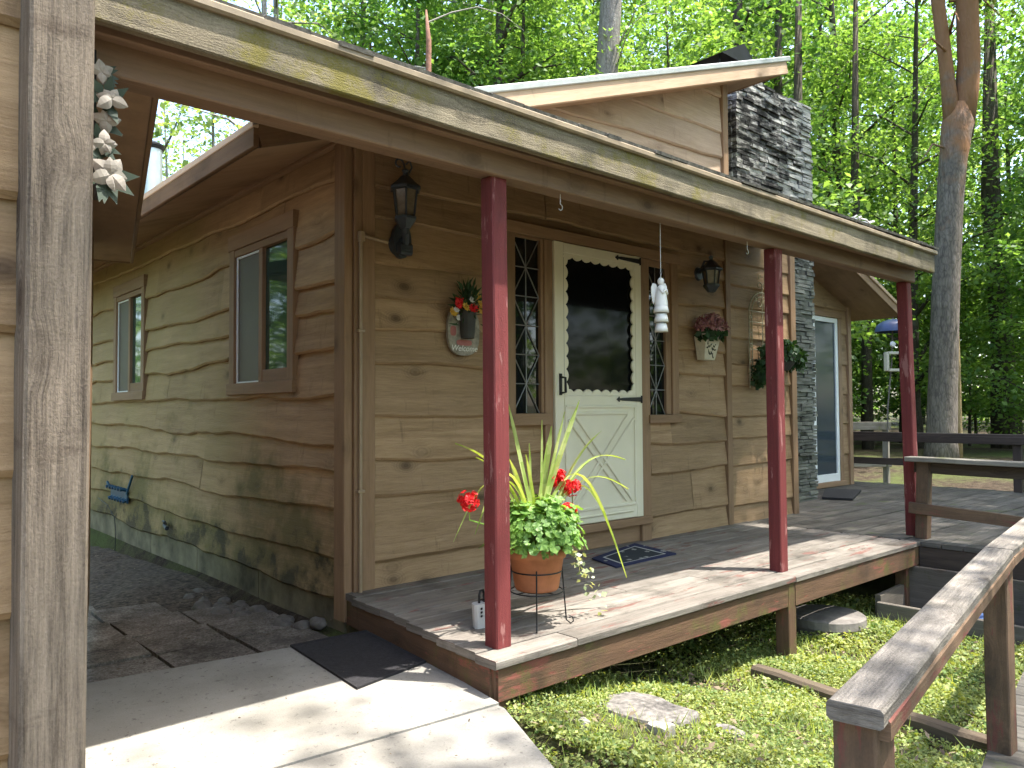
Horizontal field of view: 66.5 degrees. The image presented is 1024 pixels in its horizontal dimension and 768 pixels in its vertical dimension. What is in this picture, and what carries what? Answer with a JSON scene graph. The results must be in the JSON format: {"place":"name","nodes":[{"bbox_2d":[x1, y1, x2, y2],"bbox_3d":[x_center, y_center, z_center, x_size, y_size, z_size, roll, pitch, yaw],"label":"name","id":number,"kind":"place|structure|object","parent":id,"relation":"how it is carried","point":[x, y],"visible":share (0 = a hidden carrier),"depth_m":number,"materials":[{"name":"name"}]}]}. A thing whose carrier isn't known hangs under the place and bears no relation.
{"place":"outdoors","nodes":[
{"label":"outdoors","id":0,"kind":"place"},
{"bbox_2d":[86,602,327,682],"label":"paver patio","id":1,"kind":"structure","parent":0,"point":[128,626],"depth_m":4.30,"materials":[{"name":"stone"}]},
{"bbox_2d":[85,647,553,767],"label":"concrete path","id":2,"kind":"structure","parent":0,"point":[319,717],"depth_m":2.92,"materials":[{"name":"concrete"}]},
{"bbox_2d":[0,0,158,767],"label":"garage","id":3,"kind":"structure","parent":2,"relation":"on","point":[61,230],"depth_m":1.47,"materials":[{"name":"brown wood"}]},
{"bbox_2d":[93,49,138,203],"bbox_3d":[-1.192,-0.744,2.249,0.218,0.458,0.069,1,-3,-41],"label":"magnolia swag","id":4,"kind":"object","parent":3,"relation":"hanging from","point":[111,177],"visible":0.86,"depth_m":2.25,"materials":[{"name":"fabric"}]},
{"bbox_2d":[290,630,425,689],"bbox_3d":[-0.704,1.278,3.665,0.413,0.010,0.756,1,-2,-37],"label":"rubber mat","id":5,"kind":"object","parent":2,"relation":"on","point":[357,660],"visible":1,"depth_m":3.65,"materials":[{"name":"rubber"}]},
{"bbox_2d":[91,532,888,767],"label":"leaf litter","id":6,"kind":"object","parent":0,"point":[265,626],"visible":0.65,"depth_m":4.59,"materials":[{"name":"plant"}]},
{"bbox_2d":[90,406,1023,767],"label":"ground","id":7,"kind":"structure","parent":0,"point":[860,474],"depth_m":5.34,"materials":[{"name":"soil"}]},
{"bbox_2d":[89,546,232,613],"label":"gravel bed","id":8,"kind":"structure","parent":7,"relation":"on","point":[168,587],"depth_m":5.73,"materials":[{"name":"gravel"}]},
{"bbox_2d":[161,128,210,177],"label":"forest tree","id":9,"kind":"object","parent":7,"relation":"on","point":[170,156],"visible":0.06,"depth_m":45.45,"materials":[{"name":"green plant"}]},
{"bbox_2d":[156,100,222,178],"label":"forest tree","id":10,"kind":"object","parent":7,"relation":"on","point":[174,144],"visible":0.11,"depth_m":38.45,"materials":[{"name":"green plant"}]},
{"bbox_2d":[153,0,243,180],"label":"forest tree","id":11,"kind":"object","parent":7,"relation":"on","point":[166,145],"visible":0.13,"depth_m":16.78,"materials":[{"name":"green plant"}]},
{"bbox_2d":[164,0,260,169],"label":"forest tree","id":12,"kind":"object","parent":7,"relation":"on","point":[191,122],"visible":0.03,"depth_m":27.63,"materials":[{"name":"green plant"}]},
{"bbox_2d":[157,0,370,152],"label":"forest tree","id":13,"kind":"object","parent":7,"relation":"on","point":[175,133],"visible":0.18,"depth_m":15.69,"materials":[{"name":"green plant"}]},
{"bbox_2d":[187,0,352,153],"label":"forest tree","id":14,"kind":"object","parent":7,"relation":"on","point":[208,141],"visible":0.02,"depth_m":25.24,"materials":[{"name":"green plant"}]},
{"bbox_2d":[185,0,400,136],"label":"forest tree","id":15,"kind":"object","parent":7,"relation":"on","point":[276,9],"visible":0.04,"depth_m":22.48,"materials":[{"name":"green plant"}]},
{"bbox_2d":[309,616,326,629],"bbox_3d":[-1.107,1.364,4.453,0.096,0.072,0.129,1,-3,-41],"label":"cobblestone","id":16,"kind":"object","parent":7,"relation":"on","point":[318,623],"visible":1,"depth_m":4.42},
{"bbox_2d":[267,0,421,68],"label":"forest tree","id":17,"kind":"object","parent":7,"relation":"on","point":[358,33],"visible":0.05,"depth_m":29.08,"materials":[{"name":"plant"}]},
{"bbox_2d":[179,0,513,161],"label":"forest tree","id":18,"kind":"object","parent":7,"relation":"on","point":[350,5],"visible":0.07,"depth_m":20.60,"materials":[{"name":"plant"}]},
{"bbox_2d":[254,0,475,73],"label":"forest tree","id":19,"kind":"object","parent":7,"relation":"on","point":[284,3],"visible":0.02,"depth_m":23.38,"materials":[{"name":"plant"}]},
{"bbox_2d":[256,0,556,86],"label":"forest tree","id":20,"kind":"object","parent":7,"relation":"on","point":[378,16],"visible":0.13,"depth_m":18.55,"materials":[{"name":"plant"}]},
{"bbox_2d":[415,6,522,71],"bbox_3d":[-1.384,-3.155,16.656,3.452,9.870,4.427,1,-2,-26],"label":"dead sapling","id":21,"kind":"object","parent":7,"relation":"on","point":[428,52],"visible":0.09,"depth_m":16.67,"materials":[{"name":"wood"}]},
{"bbox_2d":[360,0,598,85],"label":"forest tree","id":22,"kind":"object","parent":7,"relation":"on","point":[456,71],"visible":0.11,"depth_m":21.19,"materials":[{"name":"green plant"}]},
{"bbox_2d":[389,0,589,85],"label":"forest tree","id":23,"kind":"object","parent":7,"relation":"on","point":[484,16],"visible":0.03,"depth_m":25.04,"materials":[{"name":"plant"}]},
{"bbox_2d":[386,0,594,86],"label":"forest tree","id":24,"kind":"object","parent":7,"relation":"on","point":[500,71],"visible":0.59,"depth_m":18.90,"materials":[{"name":"green plant"}]},
{"bbox_2d":[90,44,896,632],"bbox_3d":[-0.603,-0.852,10.094,9.134,5.650,8.555,1,-3,-41],"label":"cabin","id":25,"kind":"object","parent":7,"relation":"on","point":[226,380],"visible":0.61,"depth_m":5.61,"materials":[{"name":"shingle"},{"name":"wood siding"},{"name":"plywood"}]},
{"bbox_2d":[105,475,132,503],"bbox_3d":[-3.825,1.001,7.573,0.101,0.280,0.806,1,-3,-41],"label":"hose hanger","id":26,"kind":"object","parent":25,"relation":"attached to","point":[120,494],"visible":0.99,"depth_m":7.48,"materials":[{"name":"blue plastic"}]},
{"bbox_2d":[111,274,148,400],"bbox_3d":[-3.653,-0.415,7.468,0.066,1.139,1.010,1,-3,-41],"label":"window","id":27,"kind":"structure","parent":25,"relation":"in","point":[130,336],"depth_m":7.45,"materials":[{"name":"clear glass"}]},
{"bbox_2d":[144,140,164,193],"bbox_3d":[-3.694,-1.972,8.001,0.240,1.040,0.240,1,-3,-41],"label":"vent pipe","id":28,"kind":"object","parent":25,"relation":"attached to","point":[154,176],"visible":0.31,"depth_m":7.93,"materials":[{"name":"white metal"}]},
{"bbox_2d":[226,209,298,394],"bbox_3d":[-1.679,-0.503,5.237,0.066,1.139,1.043,1,-3,-41],"label":"window","id":29,"kind":"structure","parent":25,"relation":"in","point":[263,297],"depth_m":5.21,"materials":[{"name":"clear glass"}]},
{"bbox_2d":[356,231,388,592],"bbox_3d":[-0.787,0.270,4.422,0.203,2.260,0.035,1,-3,-41],"label":"conduit pipe","id":30,"kind":"object","parent":25,"relation":"attached to","point":[362,235],"visible":0.91,"depth_m":4.37,"materials":[{"name":"metal"}]},
{"bbox_2d":[388,158,420,258],"bbox_3d":[-0.627,-1.020,4.516,0.199,0.564,0.212,1,-3,-41],"label":"wall lantern","id":31,"kind":"object","parent":25,"relation":"attached to","point":[405,188],"depth_m":4.47,"materials":[{"name":"metal"}]},
{"bbox_2d":[446,277,481,355],"bbox_3d":[-0.276,-0.427,4.857,0.336,0.498,0.251,1,-3,-41],"label":"welcome plaque","id":32,"kind":"object","parent":25,"relation":"attached to","point":[463,331],"visible":0.95,"depth_m":4.82,"materials":[{"name":"beige paint"}]},
{"bbox_2d":[552,241,642,524],"bbox_3d":[0.660,0.005,5.688,0.939,1.989,0.098,1,-3,-41],"label":"door","id":33,"kind":"structure","parent":25,"relation":"in","point":[597,345],"depth_m":5.70,"materials":[{"name":"beige paint"}]},
{"bbox_2d":[694,255,722,292],"bbox_3d":[1.644,-0.920,6.523,0.186,0.315,0.210,1,-3,-41],"label":"wall lantern","id":34,"kind":"object","parent":25,"relation":"attached to","point":[708,272],"depth_m":6.47,"materials":[{"name":"metal"}]},
{"bbox_2d":[693,312,730,360],"bbox_3d":[1.666,-0.406,6.528,0.388,0.407,0.235,1,-3,-41],"label":"wall planter","id":35,"kind":"object","parent":25,"relation":"attached to","point":[710,334],"visible":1,"depth_m":6.48,"materials":[{"name":"beige metal"}]},
{"bbox_2d":[748,274,764,387],"bbox_3d":[2.316,-0.487,7.216,0.460,1.048,0.012,1,-3,-41],"label":"iron trellis","id":36,"kind":"object","parent":25,"relation":"attached to","point":[762,312],"visible":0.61,"depth_m":7.10,"materials":[{"name":"metal"}]},
{"bbox_2d":[750,339,808,389],"bbox_3d":[2.500,-0.182,7.199,0.851,0.491,0.322,1,-3,-41],"label":"ivy basket","id":37,"kind":"object","parent":25,"relation":"attached to","point":[795,355],"visible":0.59,"depth_m":7.10,"materials":[{"name":"plant"}]},
{"bbox_2d":[811,309,846,488],"bbox_3d":[3.820,0.185,9.882,1.550,2.270,0.070,1,-3,-41],"label":"sliding door","id":38,"kind":"structure","parent":25,"relation":"in","point":[828,337],"depth_m":10.17,"materials":[{"name":"glass"}]},
{"bbox_2d":[401,0,661,82],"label":"forest tree","id":39,"kind":"object","parent":7,"relation":"on","point":[579,42],"visible":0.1,"depth_m":19.16,"materials":[{"name":"plant"}]},
{"bbox_2d":[493,0,686,75],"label":"forest tree","id":40,"kind":"object","parent":7,"relation":"on","point":[597,8],"visible":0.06,"depth_m":24.18,"materials":[{"name":"plant"}]},
{"bbox_2d":[517,0,665,77],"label":"forest tree","id":41,"kind":"object","parent":7,"relation":"on","point":[622,18],"visible":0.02,"depth_m":26.40,"materials":[{"name":"plant"}]},
{"bbox_2d":[518,0,696,77],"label":"forest tree","id":42,"kind":"object","parent":7,"relation":"on","point":[642,36],"visible":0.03,"depth_m":30.37,"materials":[{"name":"plant"}]},
{"bbox_2d":[595,0,663,74],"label":"forest tree","id":43,"kind":"object","parent":7,"relation":"on","point":[609,17],"visible":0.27,"depth_m":17.86,"materials":[{"name":"grey plant"}]},
{"bbox_2d":[345,521,919,708],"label":"porch deck","id":44,"kind":"structure","parent":7,"relation":"on","point":[685,596],"depth_m":4.22,"materials":[{"name":"wood"}]},
{"bbox_2d":[472,589,484,628],"bbox_3d":[-0.142,1.044,3.632,0.103,0.174,0.076,1,-3,-41],"label":"key lock box","id":45,"kind":"object","parent":44,"relation":"on","point":[478,612],"visible":0.84,"depth_m":3.60,"materials":[{"name":"grey plastic"}]},
{"bbox_2d":[94,0,938,649],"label":"porch roof","id":46,"kind":"structure","parent":44,"relation":"on","point":[226,58],"depth_m":3.32,"materials":[{"name":"brown wood"}]},
{"bbox_2d":[651,225,668,332],"bbox_3d":[0.803,-0.584,4.218,0.084,0.606,0.086,1,-3,-41],"label":"angel wind chime","id":47,"kind":"object","parent":46,"relation":"hanging from","point":[659,293],"visible":1,"depth_m":4.19,"materials":[{"name":"white ceramic"}]},
{"bbox_2d":[510,566,573,632],"bbox_3d":[0.117,0.995,3.682,0.259,0.270,0.258,1,-3,-41],"label":"plant stand","id":48,"kind":"object","parent":44,"relation":"on","point":[536,593],"visible":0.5,"depth_m":3.61,"materials":[{"name":"black metal"}]},
{"bbox_2d":[453,400,627,614],"bbox_3d":[0.206,0.603,3.765,1.193,1.054,0.472,1,-3,-41],"label":"potted geranium","id":49,"kind":"object","parent":48,"relation":"on","point":[544,537],"visible":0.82,"depth_m":3.61,"materials":[{"name":"plant"}]},
{"bbox_2d":[592,543,675,567],"bbox_3d":[0.789,1.179,5.394,0.770,0.010,0.485,1,-3,-41],"label":"doormat","id":50,"kind":"object","parent":44,"relation":"on","point":[633,553],"visible":1,"depth_m":5.33,"materials":[{"name":"fabric"}]},
{"bbox_2d":[566,0,726,74],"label":"forest tree","id":51,"kind":"object","parent":7,"relation":"on","point":[648,27],"visible":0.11,"depth_m":33.01,"materials":[{"name":"green plant"}]},
{"bbox_2d":[598,691,699,729],"bbox_3d":[0.576,1.439,3.379,0.294,0.091,0.443,1,-3,-41],"label":"flat stone","id":52,"kind":"object","parent":7,"relation":"on","point":[653,706],"visible":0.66,"depth_m":3.35,"materials":[{"name":"stone"}]},
{"bbox_2d":[595,32,703,72],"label":"forest tree","id":53,"kind":"object","parent":7,"relation":"on","point":[656,56],"visible":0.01,"depth_m":25.27,"materials":[{"name":"plant"}]},
{"bbox_2d":[643,720,674,737],"bbox_3d":[0.592,1.405,3.131,0.102,0.091,0.087,-2,-3,42],"label":"flat stone","id":54,"kind":"object","parent":7,"relation":"on","point":[654,729],"visible":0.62,"depth_m":3.11,"materials":[{"name":"stone"}]},
{"bbox_2d":[543,0,807,77],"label":"forest tree","id":55,"kind":"object","parent":7,"relation":"on","point":[714,28],"visible":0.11,"depth_m":19.14,"materials":[{"name":"plant"}]},
{"bbox_2d":[714,723,745,742],"bbox_3d":[0.894,1.456,3.207,0.066,0.091,0.131,1,-2,-25],"label":"flat stone","id":56,"kind":"object","parent":7,"relation":"on","point":[725,726],"visible":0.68,"depth_m":3.20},
{"bbox_2d":[624,0,873,104],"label":"forest tree","id":57,"kind":"object","parent":7,"relation":"on","point":[740,5],"visible":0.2,"depth_m":21.58,"materials":[{"name":"plant"}]},
{"bbox_2d":[637,0,885,360],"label":"forest tree","id":58,"kind":"object","parent":7,"relation":"on","point":[865,10],"visible":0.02,"depth_m":38.10,"materials":[{"name":"plant"}]},
{"bbox_2d":[503,592,1023,767],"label":"ground cover","id":59,"kind":"object","parent":7,"relation":"on","point":[805,665],"visible":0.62,"depth_m":3.65,"materials":[{"name":"green plant"}]},
{"bbox_2d":[512,607,1023,767],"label":"grass","id":60,"kind":"structure","parent":7,"relation":"on","point":[749,687],"depth_m":3.42,"materials":[{"name":"green plant"}]},
{"bbox_2d":[774,0,782,94],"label":"forest tree","id":61,"kind":"object","parent":7,"relation":"on","point":[778,46],"visible":0.07,"depth_m":22.32,"materials":[{"name":"plant"}]},
{"bbox_2d":[656,0,911,215],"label":"forest tree","id":62,"kind":"object","parent":7,"relation":"on","point":[803,73],"visible":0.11,"depth_m":24.23,"materials":[{"name":"green plant"}]},
{"bbox_2d":[793,0,801,101],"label":"forest tree","id":63,"kind":"object","parent":7,"relation":"on","point":[797,94],"visible":0.16,"depth_m":20.86,"materials":[{"name":"plant"}]},
{"bbox_2d":[720,0,921,220],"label":"forest tree","id":64,"kind":"object","parent":7,"relation":"on","point":[821,28],"visible":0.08,"depth_m":29.27,"materials":[{"name":"plant"}]},
{"bbox_2d":[624,14,1023,422],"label":"distant woods","id":65,"kind":"object","parent":7,"relation":"on","point":[1004,156],"depth_m":51.60,"materials":[{"name":"plant"}]},
{"bbox_2d":[796,604,866,639],"bbox_3d":[2.143,1.671,5.314,0.510,0.247,0.510,1,-3,-41],"label":"well lid","id":66,"kind":"object","parent":7,"relation":"on","point":[829,619],"visible":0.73,"depth_m":5.18,"materials":[{"name":"concrete"}]},
{"bbox_2d":[812,160,883,379],"bbox_3d":[6.214,-1.670,18.833,5.384,7.405,5.984,-1,-2,7],"label":"forest tree","id":67,"kind":"object","parent":7,"relation":"on","point":[863,326],"visible":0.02,"depth_m":17.76,"materials":[{"name":"plant"}]},
{"bbox_2d":[808,66,898,421],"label":"forest tree","id":68,"kind":"object","parent":7,"relation":"on","point":[854,419],"depth_m":48.62,"materials":[{"name":"plant"}]},
{"bbox_2d":[811,130,900,219],"bbox_3d":[4.523,-1.805,15.524,5.784,8.012,5.204,-2,-2,31],"label":"forest tree","id":69,"kind":"object","parent":7,"relation":"on","point":[841,194],"visible":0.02,"depth_m":14.84,"materials":[{"name":"plant"}]},
{"bbox_2d":[700,0,1017,371],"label":"forest tree","id":70,"kind":"object","parent":7,"relation":"on","point":[831,8],"visible":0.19,"depth_m":24.16,"materials":[{"name":"green plant"}]},
{"bbox_2d":[799,90,921,373],"bbox_3d":[5.715,-1.966,17.056,5.323,8.102,5.917,0,-2,-19],"label":"forest tree","id":71,"kind":"object","parent":7,"relation":"on","point":[816,126],"visible":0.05,"depth_m":16.25,"materials":[{"name":"plant"}]},
{"bbox_2d":[851,0,873,449],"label":"forest tree","id":72,"kind":"object","parent":7,"relation":"on","point":[867,383],"visible":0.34,"depth_m":20.92,"materials":[{"name":"brown wood"}]},
{"bbox_2d":[758,0,970,414],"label":"forest tree","id":73,"kind":"object","parent":7,"relation":"on","point":[886,104],"visible":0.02,"depth_m":40.73,"materials":[{"name":"plant"}]},
{"bbox_2d":[811,157,920,417],"bbox_3d":[7.657,-1.782,20.547,5.213,7.716,5.794,-1,-2,16],"label":"forest tree","id":74,"kind":"object","parent":7,"relation":"on","point":[820,185],"visible":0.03,"depth_m":19.89,"materials":[{"name":"plant"}]},
{"bbox_2d":[751,664,986,757],"bbox_3d":[1.722,1.597,3.836,0.097,0.121,1.270,1,-2,-35],"label":"landscape timber","id":75,"kind":"object","parent":7,"relation":"on","point":[946,731],"visible":0.37,"depth_m":3.56,"materials":[{"name":"wood"}]},
{"bbox_2d":[853,422,891,482],"bbox_3d":[5.515,1.360,13.830,2.334,1.367,0.129,0,-2,2],"label":"plank fence","id":76,"kind":"object","parent":7,"relation":"on","point":[882,426],"visible":0.16,"depth_m":13.76,"materials":[{"name":"wood"}]},
{"bbox_2d":[851,277,899,410],"bbox_3d":[9.124,-1.478,23.206,5.763,7.231,5.185,0,-2,2],"label":"forest tree","id":77,"kind":"object","parent":7,"relation":"on","point":[876,373],"visible":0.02,"depth_m":22.29,"materials":[{"name":"plant"}]},
{"bbox_2d":[852,348,898,430],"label":"forest tree","id":78,"kind":"object","parent":7,"relation":"on","point":[874,415],"visible":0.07,"depth_m":30.88,"materials":[{"name":"plant"}]},
{"bbox_2d":[749,481,1023,579],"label":"sun deck","id":79,"kind":"structure","parent":7,"relation":"on","point":[877,509],"depth_m":7.15,"materials":[{"name":"wood"}]},
{"bbox_2d":[822,488,860,499],"bbox_3d":[3.810,1.284,9.118,0.408,0.022,1.063,-1,-2,29],"label":"rubber mat","id":80,"kind":"object","parent":79,"relation":"on","point":[840,494],"visible":1,"depth_m":8.96,"materials":[{"name":"rubber"}]},
{"bbox_2d":[853,431,1023,492],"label":"deck railing","id":81,"kind":"object","parent":79,"relation":"on","point":[1016,441],"visible":0.26,"depth_m":9.85,"materials":[{"name":"wood"}]},
{"bbox_2d":[904,456,1023,538],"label":"deck railing","id":82,"kind":"object","parent":79,"relation":"on","point":[922,508],"visible":1,"depth_m":5.88,"materials":[{"name":"wood"}]},
{"bbox_2d":[874,318,898,482],"bbox_3d":[5.861,0.250,11.959,0.530,2.660,0.530,1,-3,-41],"label":"bird feeder","id":83,"kind":"object","parent":7,"relation":"on","point":[889,326],"visible":0.51,"depth_m":11.92,"materials":[{"name":"blue plastic"},{"name":"white plastic"},{"name":"metal"}]},
{"bbox_2d":[792,0,1023,448],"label":"forest tree","id":84,"kind":"object","parent":7,"relation":"on","point":[913,210],"visible":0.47,"depth_m":21.27,"materials":[{"name":"green plant"}]},
{"bbox_2d":[806,0,1015,442],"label":"forest tree","id":85,"kind":"object","parent":7,"relation":"on","point":[920,127],"visible":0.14,"depth_m":26.09,"materials":[{"name":"plant"}]},
{"bbox_2d":[806,0,1023,431],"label":"forest tree","id":86,"kind":"object","parent":7,"relation":"on","point":[909,114],"visible":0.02,"depth_m":29.80,"materials":[{"name":"plant"}]},
{"bbox_2d":[878,265,988,417],"bbox_3d":[14.965,-1.237,27.469,5.132,7.200,5.704,-1,-2,16],"label":"forest tree","id":87,"kind":"object","parent":7,"relation":"on","point":[924,415],"visible":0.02,"depth_m":27.25,"materials":[{"name":"plant"}]},
{"bbox_2d":[850,88,1021,423],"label":"forest tree","id":88,"kind":"object","parent":7,"relation":"on","point":[924,418],"visible":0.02,"depth_m":44.41,"materials":[{"name":"plant"}]},
{"bbox_2d":[852,233,1020,420],"bbox_3d":[11.783,-1.312,23.114,5.173,6.899,5.750,0,-2,-16],"label":"forest tree","id":89,"kind":"object","parent":7,"relation":"on","point":[893,404],"visible":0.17,"depth_m":22.65,"materials":[{"name":"plant"}]},
{"bbox_2d":[873,40,1023,433],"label":"forest tree","id":90,"kind":"object","parent":7,"relation":"on","point":[1008,169],"visible":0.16,"depth_m":27.14,"materials":[{"name":"plant"}]},
{"bbox_2d":[875,566,1023,646],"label":"steps","id":91,"kind":"structure","parent":7,"relation":"on","point":[926,584],"depth_m":5.60,"materials":[{"name":"wood"}]},
{"bbox_2d":[887,0,1023,333],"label":"forest tree","id":92,"kind":"object","parent":7,"relation":"on","point":[1018,18],"visible":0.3,"depth_m":22.39,"materials":[{"name":"plant"}]},
{"bbox_2d":[891,236,1023,445],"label":"forest tree","id":93,"kind":"object","parent":7,"relation":"on","point":[970,411],"visible":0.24,"depth_m":23.57,"materials":[{"name":"plant"}]},
{"bbox_2d":[958,336,962,457],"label":"birch tree","id":94,"kind":"object","parent":7,"relation":"on","point":[960,445],"visible":0.3,"depth_m":16.93,"materials":[{"name":"grey plant"}]},
{"bbox_2d":[907,85,1023,422],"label":"forest tree","id":95,"kind":"object","parent":7,"relation":"on","point":[966,192],"visible":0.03,"depth_m":45.25,"materials":[{"name":"plant"}]},
{"bbox_2d":[918,0,1016,457],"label":"pine tree","id":96,"kind":"object","parent":7,"relation":"on","point":[959,96],"visible":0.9,"depth_m":16.80,"materials":[{"name":"brown plant"}]},
{"bbox_2d":[922,189,1023,426],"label":"forest tree","id":97,"kind":"object","parent":7,"relation":"on","point":[1003,242],"visible":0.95,"depth_m":18.56,"materials":[{"name":"plant"}]},
{"bbox_2d":[923,279,1023,433],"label":"forest tree","id":98,"kind":"object","parent":7,"relation":"on","point":[981,418],"visible":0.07,"depth_m":25.27,"materials":[{"name":"plant"}]},
{"bbox_2d":[959,249,1023,433],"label":"forest tree","id":99,"kind":"object","parent":7,"relation":"on","point":[1010,299],"visible":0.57,"depth_m":20.45,"materials":[{"name":"plant"}]},
{"bbox_2d":[964,14,1023,294],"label":"forest tree","id":100,"kind":"object","parent":7,"relation":"on","point":[1020,171],"visible":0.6,"depth_m":19.39,"materials":[{"name":"plant"}]},
{"bbox_2d":[973,28,1023,332],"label":"forest tree","id":101,"kind":"object","parent":7,"relation":"on","point":[1002,116],"visible":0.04,"depth_m":36.82,"materials":[{"name":"plant"}]},
{"bbox_2d":[981,0,1018,448],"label":"forest tree","id":102,"kind":"object","parent":7,"relation":"on","point":[989,56],"visible":0.41,"depth_m":22.07,"materials":[{"name":"brown wood"}]},
{"bbox_2d":[981,671,1023,767],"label":"wooden walkway","id":103,"kind":"structure","parent":7,"relation":"on","point":[992,759],"depth_m":3.18,"materials":[{"name":"wood"}]},
{"bbox_2d":[826,518,1023,767],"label":"handrail","id":104,"kind":"object","parent":103,"relation":"on","point":[872,702],"visible":0.98,"depth_m":2.08,"materials":[{"name":"wood"}]},
{"bbox_2d":[153,0,1023,405],"label":"sky","id":105,"kind":"structure","parent":0,"point":[191,114],"materials":[{"name":"white"}]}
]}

